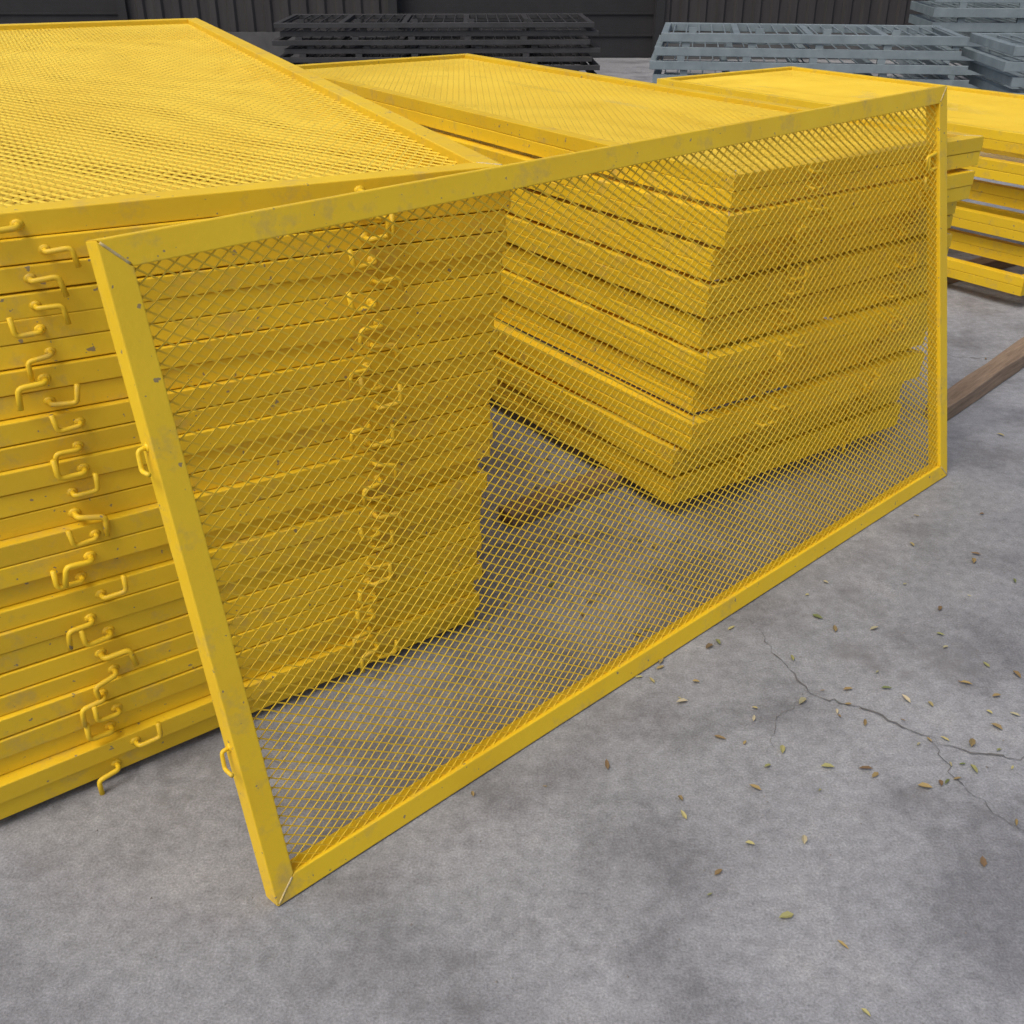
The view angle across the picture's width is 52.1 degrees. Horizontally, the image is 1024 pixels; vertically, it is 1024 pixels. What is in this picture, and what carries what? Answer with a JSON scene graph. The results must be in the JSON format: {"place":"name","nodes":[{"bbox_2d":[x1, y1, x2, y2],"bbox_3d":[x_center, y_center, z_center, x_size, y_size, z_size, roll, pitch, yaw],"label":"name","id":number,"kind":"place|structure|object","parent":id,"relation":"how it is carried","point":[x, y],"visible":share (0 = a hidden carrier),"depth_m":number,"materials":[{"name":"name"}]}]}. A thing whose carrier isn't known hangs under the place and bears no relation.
{"place":"outdoors","nodes":[
{"label":"outdoors","id":0,"kind":"place"},
{"bbox_2d":[0,20,1023,1023],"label":"concrete ground","id":1,"kind":"structure","parent":0,"point":[561,863],"depth_m":2.12,"materials":[{"name":"grey concrete"}]},
{"bbox_2d":[0,18,510,819],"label":"guard panel stack","id":2,"kind":"object","parent":1,"relation":"on","point":[116,128],"visible":0.91,"depth_m":2.13,"materials":[{"name":"yellow paint"}]},
{"bbox_2d":[0,0,665,59],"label":"roller doors","id":3,"kind":"structure","parent":1,"relation":"on","point":[627,28],"depth_m":14.59,"materials":[{"name":"grey metal"}]},
{"bbox_2d":[272,13,600,86],"bbox_3d":[-0.829,-5.242,11.911,3.527,0.758,1.500,-1,29,-2],"label":"dark steel frame stack","id":4,"kind":"object","parent":1,"relation":"on","point":[351,42],"visible":0.7,"depth_m":11.27,"materials":[{"name":"grey metal"}]},
{"bbox_2d":[86,85,946,905],"bbox_3d":[0.397,-0.256,2.486,2.578,1.203,0.050,-24,25,-37],"label":"leaning guard panel","id":5,"kind":"object","parent":1,"relation":"on","point":[116,259],"visible":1,"depth_m":2.13,"materials":[{"name":"yellow paint"}]},
{"bbox_2d":[50,307,1019,1023],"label":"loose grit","id":6,"kind":"object","parent":1,"relation":"on","point":[604,721],"visible":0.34,"depth_m":2.07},
{"bbox_2d":[498,466,630,526],"bbox_3d":[0.588,-0.220,3.585,1.564,0.047,0.095,-21,35,-33],"label":"timber bearer","id":7,"kind":"object","parent":1,"relation":"on","point":[518,515],"visible":0.2,"depth_m":3.25,"materials":[{"name":"brown wood"}]},
{"bbox_2d":[227,32,961,58],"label":"plinth","id":8,"kind":"structure","parent":1,"relation":"on","point":[262,40],"depth_m":14.62,"materials":[{"name":"concrete"}]},
{"bbox_2d":[296,53,983,503],"bbox_3d":[0.133,-1.173,4.258,1.142,0.988,3.109,-18,34,-29],"label":"guard panel stack","id":9,"kind":"object","parent":1,"relation":"on","point":[484,105],"visible":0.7,"depth_m":3.27,"materials":[{"name":"yellow paint"}]},
{"bbox_2d":[471,358,1020,1015],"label":"fallen leaves","id":10,"kind":"object","parent":1,"relation":"on","point":[923,784],"visible":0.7,"depth_m":2.37,"materials":[{"name":"yellow plant"}]},
{"bbox_2d":[649,22,967,110],"bbox_3d":[2.788,-4.324,10.214,2.830,0.798,1.400,4,29,8],"label":"bluegrey steel frame stack","id":11,"kind":"object","parent":1,"relation":"on","point":[934,69],"visible":0.65,"depth_m":9.62,"materials":[{"name":"paint"}]},
{"bbox_2d":[648,66,1023,295],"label":"guard panel stack","id":12,"kind":"object","parent":1,"relation":"on","point":[1002,133],"visible":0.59,"depth_m":5.29,"materials":[{"name":"yellow paint"}]},
{"bbox_2d":[751,621,1023,830],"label":"slab cracks","id":13,"kind":"object","parent":1,"relation":"on","point":[900,726],"visible":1,"depth_m":2.34,"materials":[{"name":"grey concrete"}]},
{"bbox_2d":[895,0,1023,88],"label":"bluegrey steel frame stack","id":14,"kind":"object","parent":1,"relation":"on","point":[965,17],"visible":0.48,"depth_m":11.14,"materials":[{"name":"paint"}]},
{"bbox_2d":[924,337,1023,420],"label":"timber beam","id":15,"kind":"structure","parent":1,"relation":"on","point":[980,382],"depth_m":4.06,"materials":[{"name":"brown wood"}]},
{"bbox_2d":[947,257,1014,284],"bbox_3d":[2.725,-1.383,5.665,1.657,0.065,0.091,-19,34,-30],"label":"timber bearer","id":16,"kind":"object","parent":1,"relation":"on","point":[989,262],"visible":0.16,"depth_m":5.49,"materials":[{"name":"brown wood"}]},
{"bbox_2d":[957,33,1023,114],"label":"bluegrey steel frame stack","id":17,"kind":"object","parent":1,"relation":"on","point":[991,66],"visible":0.62,"depth_m":9.18,"materials":[{"name":"paint"}]},
{"bbox_3d":[0.000,-11.694,17.528,32.800,6.600,11.200,0,29,0],"label":"roof and end walls","id":18,"kind":"object","parent":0,"visible":0},
{"bbox_2d":[127,0,929,31],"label":"cladding","id":19,"kind":"structure","parent":18,"relation":"attached to","point":[244,15],"depth_m":14.45,"materials":[{"name":"grey metal"}]}
]}

